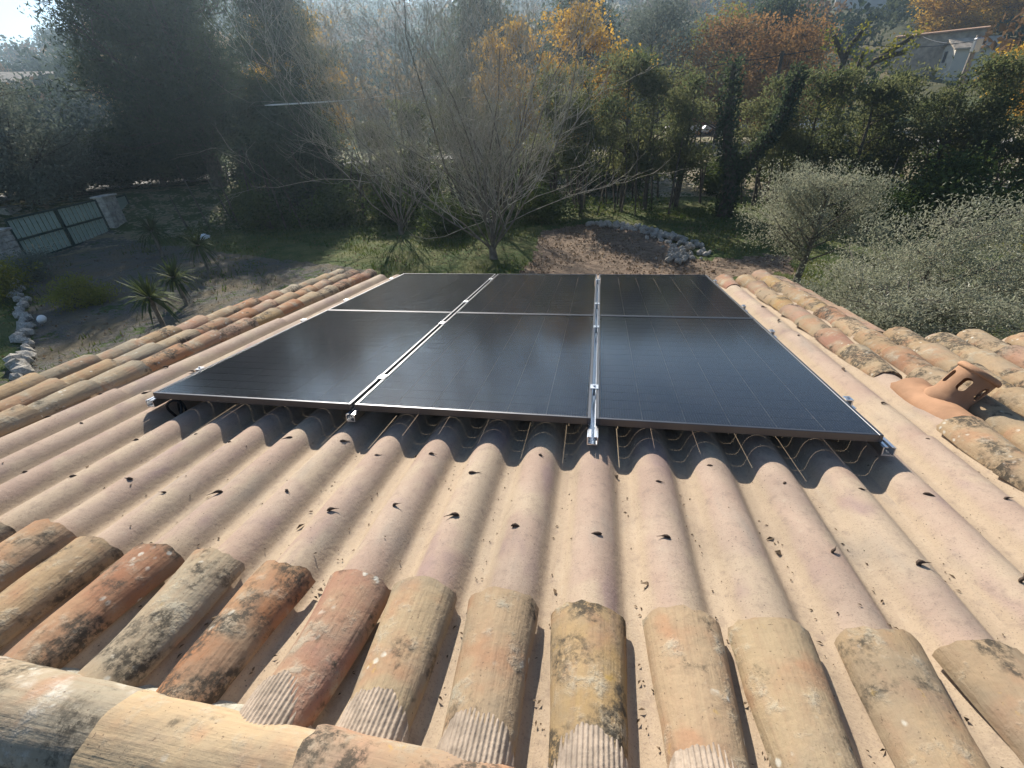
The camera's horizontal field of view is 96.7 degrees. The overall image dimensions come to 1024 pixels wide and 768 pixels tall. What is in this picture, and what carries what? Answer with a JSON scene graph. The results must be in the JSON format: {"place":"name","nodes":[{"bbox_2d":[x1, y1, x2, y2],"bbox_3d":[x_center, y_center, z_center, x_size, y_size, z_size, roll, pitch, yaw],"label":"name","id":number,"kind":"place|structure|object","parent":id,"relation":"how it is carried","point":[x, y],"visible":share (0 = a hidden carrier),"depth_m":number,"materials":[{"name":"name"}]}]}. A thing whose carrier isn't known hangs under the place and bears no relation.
{"place":"outdoors","nodes":[
{"label":"outdoors","id":0,"kind":"place"},
{"bbox_2d":[0,0,452,61],"label":"sky","id":1,"kind":"structure","parent":0,"point":[13,22],"materials":[{"name":"white"}]},
{"bbox_2d":[0,138,1012,200],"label":"road","id":2,"kind":"structure","parent":0,"point":[146,182],"depth_m":32.15,"materials":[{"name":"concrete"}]},
{"bbox_2d":[0,0,1023,385],"bbox_3d":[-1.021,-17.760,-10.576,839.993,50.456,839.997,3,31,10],"label":"ground","id":3,"kind":"structure","parent":0,"point":[314,260],"depth_m":17.43,"materials":[{"name":"green plant"}]},
{"bbox_2d":[0,227,26,271],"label":"stone pillar","id":4,"kind":"structure","parent":3,"relation":"on","point":[8,240],"depth_m":17.96,"materials":[{"name":"stone"}]},
{"bbox_2d":[2,277,36,380],"bbox_3d":[-14.513,-2.167,13.421,0.637,0.344,11.848,-29,39,-36],"label":"stone border","id":5,"kind":"object","parent":3,"relation":"on","point":[17,364],"visible":0.85,"depth_m":11.40,"materials":[{"name":"stone"}]},
{"bbox_2d":[0,93,45,204],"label":"evergreen oak","id":6,"kind":"object","parent":3,"relation":"on","point":[4,150],"visible":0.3,"depth_m":22.88,"materials":[{"name":"green plant"}]},
{"bbox_2d":[0,252,52,306],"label":"yellow shrub","id":7,"kind":"object","parent":3,"relation":"on","point":[7,281],"visible":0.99,"depth_m":14.80,"materials":[{"name":"green plant"}]},
{"bbox_2d":[0,240,59,281],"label":"grey shrub","id":8,"kind":"object","parent":3,"relation":"on","point":[34,257],"visible":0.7,"depth_m":16.24,"materials":[{"name":"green plant"}]},
{"bbox_2d":[0,78,60,202],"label":"evergreen oak","id":9,"kind":"object","parent":3,"relation":"on","point":[30,102],"visible":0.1,"depth_m":26.31,"materials":[{"name":"green plant"}]},
{"bbox_2d":[0,71,71,100],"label":"roadside house","id":10,"kind":"structure","parent":3,"relation":"on","point":[5,75],"depth_m":79.11,"materials":[{"name":"stone"}]},
{"bbox_2d":[0,71,110,213],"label":"evergreen oak","id":11,"kind":"object","parent":3,"relation":"on","point":[33,185],"visible":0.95,"depth_m":23.53,"materials":[{"name":"green plant"}]},
{"bbox_2d":[3,199,110,256],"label":"driveway gate","id":12,"kind":"structure","parent":3,"relation":"on","point":[65,227],"depth_m":20.46,"materials":[{"name":"green paint"}]},
{"bbox_2d":[19,128,126,197],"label":"evergreen oak","id":13,"kind":"object","parent":3,"relation":"on","point":[88,178],"visible":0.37,"depth_m":27.33,"materials":[{"name":"green plant"}]},
{"bbox_2d":[26,267,124,313],"bbox_3d":[-13.123,-2.781,13.798,2.471,1.461,2.135,13,35,26],"label":"yellow shrub","id":14,"kind":"object","parent":3,"relation":"on","point":[86,293],"visible":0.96,"depth_m":13.60,"materials":[{"name":"green plant"}]},
{"bbox_2d":[90,193,126,227],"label":"stone pillar","id":15,"kind":"structure","parent":3,"relation":"on","point":[111,210],"depth_m":23.24,"materials":[{"name":"stone"}]},
{"bbox_2d":[65,125,159,190],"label":"evergreen oak","id":16,"kind":"object","parent":3,"relation":"on","point":[116,180],"visible":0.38,"depth_m":28.23,"materials":[{"name":"green plant"}]},
{"bbox_2d":[24,0,238,175],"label":"pine tree","id":17,"kind":"object","parent":3,"relation":"on","point":[80,74],"visible":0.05,"depth_m":27.90,"materials":[{"name":"green plant"}]},
{"bbox_2d":[17,0,274,186],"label":"pine tree","id":18,"kind":"object","parent":3,"relation":"on","point":[156,27],"visible":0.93,"depth_m":24.42,"materials":[{"name":"green plant"}]},
{"bbox_2d":[90,106,206,188],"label":"evergreen oak","id":19,"kind":"object","parent":3,"relation":"on","point":[161,174],"visible":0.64,"depth_m":27.88,"materials":[{"name":"green plant"}]},
{"bbox_2d":[114,270,186,327],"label":"yucca","id":20,"kind":"object","parent":3,"relation":"on","point":[147,292],"visible":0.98,"depth_m":11.25,"materials":[{"name":"green plant"}]},
{"bbox_2d":[133,214,178,256],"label":"yucca","id":21,"kind":"object","parent":3,"relation":"on","point":[151,227],"visible":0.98,"depth_m":18.15,"materials":[{"name":"green plant"}]},
{"bbox_2d":[149,254,201,305],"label":"yucca","id":22,"kind":"object","parent":3,"relation":"on","point":[170,269],"visible":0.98,"depth_m":13.03,"materials":[{"name":"green plant"}]},
{"bbox_2d":[136,118,235,184],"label":"evergreen oak","id":23,"kind":"object","parent":3,"relation":"on","point":[202,171],"visible":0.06,"depth_m":30.72,"materials":[{"name":"green plant"}]},
{"bbox_2d":[178,227,219,272],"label":"yucca","id":24,"kind":"object","parent":3,"relation":"on","point":[195,239],"visible":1,"depth_m":15.88,"materials":[{"name":"green plant"}]},
{"bbox_2d":[194,93,281,189],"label":"evergreen oak","id":25,"kind":"object","parent":3,"relation":"on","point":[235,134],"visible":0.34,"depth_m":26.65,"materials":[{"name":"green plant"}]},
{"bbox_2d":[206,173,283,222],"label":"shrub","id":26,"kind":"object","parent":3,"relation":"on","point":[234,197],"visible":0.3,"depth_m":24.14,"materials":[{"name":"green plant"}]},
{"bbox_2d":[205,0,357,175],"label":"pine tree","id":27,"kind":"object","parent":3,"relation":"on","point":[258,47],"visible":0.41,"depth_m":26.08,"materials":[{"name":"green plant"}]},
{"bbox_2d":[231,2,361,149],"bbox_3d":[-17.443,-23.625,36.337,9.766,11.599,9.781,7,32,17],"label":"golden tree","id":28,"kind":"object","parent":3,"relation":"on","point":[265,70],"visible":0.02,"depth_m":35.80,"materials":[{"name":"yellow plant"}]},
{"bbox_2d":[225,74,373,214],"bbox_3d":[-11.128,-12.466,24.280,6.989,6.871,8.183,-9,31,-10],"label":"evergreen oak","id":29,"kind":"object","parent":3,"relation":"on","point":[265,137],"visible":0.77,"depth_m":22.89,"materials":[{"name":"green plant"}]},
{"bbox_2d":[290,172,368,229],"bbox_3d":[-8.974,-8.722,22.439,3.678,3.174,4.271,-29,39,-36],"label":"shrub","id":30,"kind":"object","parent":3,"relation":"on","point":[334,206],"visible":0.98,"depth_m":21.67,"materials":[{"name":"green plant"}]},
{"bbox_2d":[172,0,506,236],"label":"bare tree","id":31,"kind":"object","parent":3,"relation":"on","point":[400,224],"visible":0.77,"depth_m":17.24,"materials":[{"name":"brown plant"}]},
{"bbox_2d":[333,120,400,210],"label":"cypress tree","id":32,"kind":"object","parent":3,"relation":"on","point":[364,177],"visible":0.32,"depth_m":23.82,"materials":[{"name":"green plant"}]},
{"bbox_2d":[357,173,435,229],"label":"shrub","id":33,"kind":"object","parent":3,"relation":"on","point":[379,205],"visible":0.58,"depth_m":21.35,"materials":[{"name":"green plant"}]},
{"bbox_2d":[0,220,807,378],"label":"fallen leaves","id":34,"kind":"object","parent":3,"relation":"on","point":[577,254],"visible":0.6,"depth_m":15.91,"materials":[{"name":"brown plant"}]},
{"bbox_2d":[380,95,443,207],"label":"cypress tree","id":35,"kind":"object","parent":3,"relation":"on","point":[412,156],"visible":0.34,"depth_m":23.90,"materials":[{"name":"green plant"}]},
{"bbox_2d":[387,151,454,200],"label":"shrub","id":36,"kind":"object","parent":3,"relation":"on","point":[433,183],"visible":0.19,"depth_m":27.73,"materials":[{"name":"green plant"}]},
{"bbox_2d":[201,0,678,259],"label":"bare tree","id":37,"kind":"object","parent":3,"relation":"on","point":[492,236],"visible":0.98,"depth_m":13.89,"materials":[{"name":"brown plant"}]},
{"bbox_2d":[408,186,481,239],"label":"shrub","id":38,"kind":"object","parent":3,"relation":"on","point":[448,227],"visible":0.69,"depth_m":19.05,"materials":[{"name":"green plant"}]},
{"bbox_2d":[421,80,485,199],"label":"cypress tree","id":39,"kind":"object","parent":3,"relation":"on","point":[449,134],"visible":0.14,"depth_m":23.49,"materials":[{"name":"green plant"}]},
{"bbox_2d":[355,0,607,222],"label":"bare tree","id":40,"kind":"object","parent":3,"relation":"on","point":[519,69],"visible":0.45,"depth_m":18.84,"materials":[{"name":"brown plant"}]},
{"bbox_2d":[415,0,555,143],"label":"evergreen oak","id":41,"kind":"object","parent":3,"relation":"on","point":[485,23],"visible":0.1,"depth_m":43.41,"materials":[{"name":"green plant"}]},
{"bbox_2d":[460,94,527,204],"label":"cypress tree","id":42,"kind":"object","parent":3,"relation":"on","point":[500,203],"visible":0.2,"depth_m":23.23,"materials":[{"name":"green plant"}]},
{"bbox_2d":[465,14,547,151],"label":"golden tree","id":43,"kind":"object","parent":3,"relation":"on","point":[503,60],"visible":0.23,"depth_m":32.36,"materials":[{"name":"orange plant"}]},
{"bbox_2d":[0,269,1023,767],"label":"house","id":44,"kind":"structure","parent":3,"relation":"on","point":[214,585],"depth_m":1.38,"materials":[{"name":"beige ceramic"}]},
{"bbox_2d":[145,277,392,406],"bbox_3d":[-1.629,-0.600,3.997,0.062,0.133,3.490,3,24,10],"label":"mounting rail","id":45,"kind":"object","parent":44,"relation":"attached to","point":[152,402],"visible":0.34,"depth_m":2.46,"materials":[{"name":"metal"}]},
{"bbox_2d":[345,278,492,421],"bbox_3d":[-0.477,-0.543,3.789,0.050,0.133,3.505,3,24,10],"label":"mounting rail","id":46,"kind":"object","parent":44,"relation":"attached to","point":[353,415],"visible":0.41,"depth_m":2.25,"materials":[{"name":"metal"}]},
{"bbox_2d":[153,310,452,409],"bbox_3d":[-1.201,-0.257,3.103,1.140,0.035,1.714,3,24,10],"label":"solar panel","id":47,"kind":"object","parent":46,"relation":"on","point":[294,361],"visible":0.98,"depth_m":2.78,"materials":[{"name":"grey"}]},
{"bbox_2d":[328,273,495,313],"bbox_3d":[-0.898,-0.950,4.647,1.140,0.035,1.714,3,24,10],"label":"solar panel","id":48,"kind":"object","parent":46,"relation":"attached to","point":[410,292],"visible":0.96,"depth_m":4.47,"materials":[{"name":"grey"}]},
{"bbox_2d":[354,313,594,424],"bbox_3d":[-0.058,-0.204,2.903,1.140,0.035,1.714,3,24,10],"label":"solar panel","id":49,"kind":"object","parent":46,"relation":"on","point":[530,401],"visible":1,"depth_m":2.56,"materials":[{"name":"grey"}]},
{"bbox_2d":[456,274,596,314],"bbox_3d":[0.244,-0.897,4.448,1.140,0.035,1.714,3,24,10],"label":"solar panel","id":50,"kind":"object","parent":46,"relation":"attached to","point":[561,302],"visible":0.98,"depth_m":4.26,"materials":[{"name":"grey"}]},
{"bbox_2d":[587,277,599,444],"bbox_3d":[0.659,-0.476,3.560,0.050,0.133,3.570,3,24,10],"label":"mounting rail","id":51,"kind":"object","parent":44,"relation":"attached to","point":[592,435],"visible":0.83,"depth_m":2.33,"materials":[{"name":"metal"}]},
{"bbox_2d":[598,274,753,317],"bbox_3d":[1.387,-0.843,4.248,1.140,0.035,1.714,3,24,10],"label":"solar panel","id":52,"kind":"object","parent":51,"relation":"attached to","point":[650,292],"visible":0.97,"depth_m":4.05,"materials":[{"name":"grey"}]},
{"bbox_2d":[595,315,883,441],"bbox_3d":[1.084,-0.150,2.703,1.140,0.035,1.714,3,24,10],"label":"solar panel","id":53,"kind":"object","parent":51,"relation":"attached to","point":[834,414],"visible":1,"depth_m":2.34,"materials":[{"name":"grey"}]},
{"bbox_2d":[713,279,896,455],"bbox_3d":[1.818,-0.437,3.390,0.062,0.133,3.500,3,24,10],"label":"mounting rail","id":54,"kind":"object","parent":44,"relation":"attached to","point":[885,447],"visible":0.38,"depth_m":1.85,"materials":[{"name":"metal"}]},
{"bbox_2d":[890,361,1001,419],"bbox_3d":[2.220,0.062,2.299,0.338,0.357,0.438,3,24,10],"label":"roof vent","id":55,"kind":"object","parent":44,"relation":"on","point":[944,398],"visible":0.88,"depth_m":2.25,"materials":[{"name":"ceramic"}]},
{"bbox_2d":[0,0,1023,134],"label":"hillside wood","id":56,"kind":"object","parent":3,"relation":"on","point":[16,55],"visible":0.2,"depth_m":74.17,"materials":[{"name":"plant"}]},
{"bbox_2d":[482,154,563,198],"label":"shrub","id":57,"kind":"object","parent":3,"relation":"on","point":[524,184],"visible":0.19,"depth_m":26.43,"materials":[{"name":"green plant"}]},
{"bbox_2d":[508,177,580,226],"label":"shrub","id":58,"kind":"object","parent":3,"relation":"on","point":[550,212],"visible":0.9,"depth_m":20.27,"materials":[{"name":"green plant"}]},
{"bbox_2d":[512,52,596,195],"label":"cypress tree","id":59,"kind":"object","parent":3,"relation":"on","point":[550,165],"visible":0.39,"depth_m":21.28,"materials":[{"name":"green plant"}]},
{"bbox_2d":[142,179,1011,254],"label":"undergrowth","id":60,"kind":"object","parent":3,"relation":"on","point":[585,205],"visible":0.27,"depth_m":21.85,"materials":[{"name":"green plant"}]},
{"bbox_2d":[539,56,631,216],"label":"cypress tree","id":61,"kind":"object","parent":3,"relation":"on","point":[569,156],"visible":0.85,"depth_m":19.43,"materials":[{"name":"green plant"}]},
{"bbox_2d":[553,144,618,194],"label":"shrub","id":62,"kind":"object","parent":3,"relation":"on","point":[594,185],"visible":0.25,"depth_m":26.30,"materials":[{"name":"green plant"}]},
{"bbox_2d":[515,0,658,148],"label":"golden tree","id":63,"kind":"object","parent":3,"relation":"on","point":[559,25],"visible":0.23,"depth_m":29.54,"materials":[{"name":"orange plant"}]},
{"bbox_2d":[525,0,648,140],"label":"evergreen oak","id":64,"kind":"object","parent":3,"relation":"on","point":[607,5],"visible":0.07,"depth_m":43.58,"materials":[{"name":"green plant"}]},
{"bbox_2d":[169,118,1021,232],"bbox_3d":[3.061,-10.183,22.007,38.496,3.715,6.472,1,31,8],"label":"hedge thicket","id":65,"kind":"object","parent":3,"relation":"on","point":[702,177],"visible":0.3,"depth_m":22.33,"materials":[{"name":"green plant"}]},
{"bbox_2d":[591,137,667,192],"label":"shrub","id":66,"kind":"object","parent":3,"relation":"on","point":[639,181],"visible":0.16,"depth_m":26.88,"materials":[{"name":"green plant"}]},
{"bbox_2d":[589,40,673,210],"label":"cypress tree","id":67,"kind":"object","parent":3,"relation":"on","point":[637,63],"visible":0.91,"depth_m":19.47,"materials":[{"name":"green plant"}]},
{"bbox_2d":[585,220,710,264],"bbox_3d":[5.191,-5.725,17.501,2.518,0.463,6.886,-10,31,-11],"label":"rubble ring","id":68,"kind":"object","parent":3,"relation":"on","point":[681,254],"visible":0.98,"depth_m":16.62,"materials":[{"name":"stone"}]},
{"bbox_2d":[609,56,707,210],"bbox_3d":[6.197,-10.809,20.342,4.698,6.243,3.350,12,34,23],"label":"cypress tree","id":69,"kind":"object","parent":3,"relation":"on","point":[659,162],"visible":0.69,"depth_m":19.67,"materials":[{"name":"green plant"}]},
{"bbox_2d":[587,0,735,134],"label":"grey green tree","id":70,"kind":"object","parent":3,"relation":"on","point":[671,23],"visible":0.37,"depth_m":37.34,"materials":[{"name":"green plant"}]},
{"bbox_2d":[654,55,725,206],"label":"cypress tree","id":71,"kind":"object","parent":3,"relation":"on","point":[693,160],"visible":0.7,"depth_m":20.35,"materials":[{"name":"green plant"}]},
{"bbox_2d":[675,145,766,195],"bbox_3d":[11.478,-11.656,25.339,4.413,3.103,5.126,-2,31,2],"label":"shrub","id":72,"kind":"object","parent":3,"relation":"on","point":[711,179],"visible":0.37,"depth_m":24.48,"materials":[{"name":"green plant"}]},
{"bbox_2d":[676,0,767,120],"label":"lime tree","id":73,"kind":"object","parent":3,"relation":"on","point":[740,9],"visible":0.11,"depth_m":45.10,"materials":[{"name":"green plant"}]},
{"bbox_2d":[722,53,743,153],"bbox_3d":[12.231,-14.711,25.630,0.300,6.300,0.200,16,36,29],"label":"cable post","id":74,"kind":"object","parent":3,"relation":"on","point":[734,96],"visible":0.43,"depth_m":24.34,"materials":[{"name":"grey wood"}]},
{"bbox_2d":[561,40,975,86],"bbox_3d":[21.625,-21.170,29.155,37.754,2.042,7.947,-13,32,-16],"label":"overhead cable","id":75,"kind":"object","parent":74,"relation":"attached to","point":[804,51],"visible":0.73,"depth_m":24.81,"materials":[{"name":"black metal"}]},
{"bbox_2d":[647,0,829,142],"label":"russet tree","id":76,"kind":"object","parent":3,"relation":"on","point":[731,34],"visible":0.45,"depth_m":34.06,"materials":[{"name":"brown plant"}]},
{"bbox_2d":[713,49,810,217],"bbox_3d":[9.743,-9.714,18.670,3.244,6.609,1.250,3,31,10],"label":"ivy clad tree","id":77,"kind":"object","parent":3,"relation":"on","point":[736,168],"visible":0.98,"depth_m":18.24,"materials":[{"name":"green plant"}]},
{"bbox_2d":[711,0,838,126],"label":"evergreen oak","id":78,"kind":"object","parent":3,"relation":"on","point":[789,10],"visible":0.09,"depth_m":45.54,"materials":[{"name":"green plant"}]},
{"bbox_2d":[733,69,824,204],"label":"cypress tree","id":79,"kind":"object","parent":3,"relation":"on","point":[772,100],"visible":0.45,"depth_m":19.65,"materials":[{"name":"green plant"}]},
{"bbox_2d":[748,130,832,192],"bbox_3d":[14.285,-11.464,24.152,5.126,3.809,4.413,6,32,15],"label":"shrub","id":80,"kind":"object","parent":3,"relation":"on","point":[763,180],"visible":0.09,"depth_m":23.85,"materials":[{"name":"green plant"}]},
{"bbox_2d":[745,3,862,132],"bbox_3d":[21.246,-23.187,34.523,9.527,8.801,9.470,21,39,35],"label":"russet tree","id":81,"kind":"object","parent":3,"relation":"on","point":[810,30],"visible":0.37,"depth_m":32.67,"materials":[{"name":"brown plant"}]},
{"bbox_2d":[730,151,912,282],"bbox_3d":[7.887,-4.396,12.176,3.740,3.441,4.325,11,34,23],"label":"olive tree","id":82,"kind":"object","parent":3,"relation":"on","point":[813,192],"visible":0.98,"depth_m":11.39,"materials":[{"name":"green plant"}]},
{"bbox_2d":[775,57,878,180],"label":"cypress tree","id":83,"kind":"object","parent":3,"relation":"on","point":[804,139],"visible":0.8,"depth_m":18.90,"materials":[{"name":"green plant"}]},
{"bbox_2d":[802,155,906,222],"bbox_3d":[13.515,-7.357,18.050,3.531,3.047,4.100,-20,35,-26],"label":"shrub","id":84,"kind":"object","parent":3,"relation":"on","point":[850,172],"visible":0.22,"depth_m":17.86,"materials":[{"name":"green plant"}]},
{"bbox_2d":[834,0,886,9],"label":"hilltop house","id":85,"kind":"structure","parent":3,"relation":"on","point":[874,2],"depth_m":97.69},
{"bbox_2d":[801,65,936,181],"bbox_3d":[14.718,-9.878,18.757,4.686,5.393,3.431,-4,31,-1],"label":"cypress tree","id":86,"kind":"object","parent":3,"relation":"on","point":[887,91],"visible":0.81,"depth_m":18.42,"materials":[{"name":"green plant"}]},
{"bbox_2d":[817,14,927,168],"bbox_3d":[18.399,-15.298,24.442,4.888,7.184,1.607,3,31,10],"label":"pollarded tree","id":87,"kind":"object","parent":3,"relation":"on","point":[890,53],"visible":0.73,"depth_m":23.35,"materials":[{"name":"green plant"}]},
{"bbox_2d":[831,111,922,182],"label":"tree","id":88,"kind":"object","parent":3,"relation":"on","point":[866,152],"visible":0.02,"depth_m":22.86,"materials":[{"name":"green plant"}]},
{"bbox_2d":[829,183,934,238],"bbox_3d":[12.999,-6.110,16.409,2.648,2.285,3.075,-12,32,-15],"label":"shrub","id":89,"kind":"object","parent":3,"relation":"on","point":[901,196],"visible":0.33,"depth_m":15.66,"materials":[{"name":"green plant"}]},
{"bbox_2d":[839,53,945,189],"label":"cypress tree","id":90,"kind":"object","parent":3,"relation":"on","point":[900,163],"visible":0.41,"depth_m":18.79,"materials":[{"name":"green plant"}]},
{"bbox_2d":[790,256,1023,339],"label":"olive tree","id":91,"kind":"object","parent":3,"relation":"on","point":[882,314],"visible":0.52,"depth_m":6.41,"materials":[{"name":"green plant"}]},
{"bbox_2d":[791,176,1023,338],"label":"olive tree","id":92,"kind":"object","parent":3,"relation":"on","point":[937,257],"visible":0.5,"depth_m":7.60,"materials":[{"name":"green plant"}]},
{"bbox_2d":[888,26,989,75],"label":"stone house","id":93,"kind":"structure","parent":3,"relation":"on","point":[931,56],"depth_m":57.32,"materials":[{"name":"stone"}]},
{"bbox_2d":[876,136,1023,229],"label":"shrub","id":94,"kind":"object","parent":3,"relation":"on","point":[923,186],"visible":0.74,"depth_m":16.20,"materials":[{"name":"green plant"}]},
{"bbox_2d":[884,53,1023,181],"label":"cypress tree","id":95,"kind":"object","parent":3,"relation":"on","point":[955,97],"visible":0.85,"depth_m":17.14,"materials":[{"name":"green plant"}]},
{"bbox_2d":[893,0,1023,35],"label":"golden tree","id":96,"kind":"object","parent":3,"relation":"on","point":[943,17],"visible":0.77,"depth_m":66.56,"materials":[{"name":"orange plant"}]},
{"bbox_2d":[904,140,1016,184],"bbox_3d":[21.499,-10.247,21.480,4.413,3.103,5.126,-28,39,-35],"label":"shrub","id":97,"kind":"object","parent":3,"relation":"on","point":[915,170],"visible":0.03,"depth_m":21.67,"materials":[{"name":"green plant"}]},
{"bbox_2d":[906,179,1023,334],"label":"olive tree","id":98,"kind":"object","parent":3,"relation":"on","point":[1009,241],"visible":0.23,"depth_m":8.57,"materials":[{"name":"green plant"}]},
{"bbox_2d":[946,34,983,117],"bbox_3d":[38.017,-25.357,38.618,0.550,6.803,0.690,3,31,10],"label":"utility pole","id":99,"kind":"object","parent":3,"relation":"on","point":[976,45],"visible":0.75,"depth_m":37.40,"materials":[{"name":"concrete"}]},
{"bbox_2d":[912,41,1023,177],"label":"cypress tree","id":100,"kind":"object","parent":3,"relation":"on","point":[1005,76],"visible":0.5,"depth_m":16.80,"materials":[{"name":"green plant"}]},
{"bbox_2d":[935,35,1004,80],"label":"gabled house","id":101,"kind":"structure","parent":3,"relation":"on","point":[959,52],"depth_m":54.54,"materials":[{"name":"paint"}]},
{"bbox_2d":[959,164,1023,227],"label":"shrub","id":102,"kind":"object","parent":3,"relation":"on","point":[1011,184],"visible":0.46,"depth_m":15.70,"materials":[{"name":"green plant"}]},
{"bbox_2d":[974,15,1023,124],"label":"golden tree","id":103,"kind":"object","parent":3,"relation":"on","point":[1010,51],"visible":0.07,"depth_m":33.24,"materials":[{"name":"green plant"}]},
{"bbox_2d":[983,116,1023,210],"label":"cypress tree","id":104,"kind":"object","parent":3,"relation":"on","point":[1020,143],"visible":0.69,"depth_m":17.14,"materials":[{"name":"green plant"}]},
{"bbox_2d":[0,201,1023,381],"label":"grass","id":105,"kind":"structure","parent":0,"point":[466,240],"depth_m":18.34,"materials":[{"name":"plant"}]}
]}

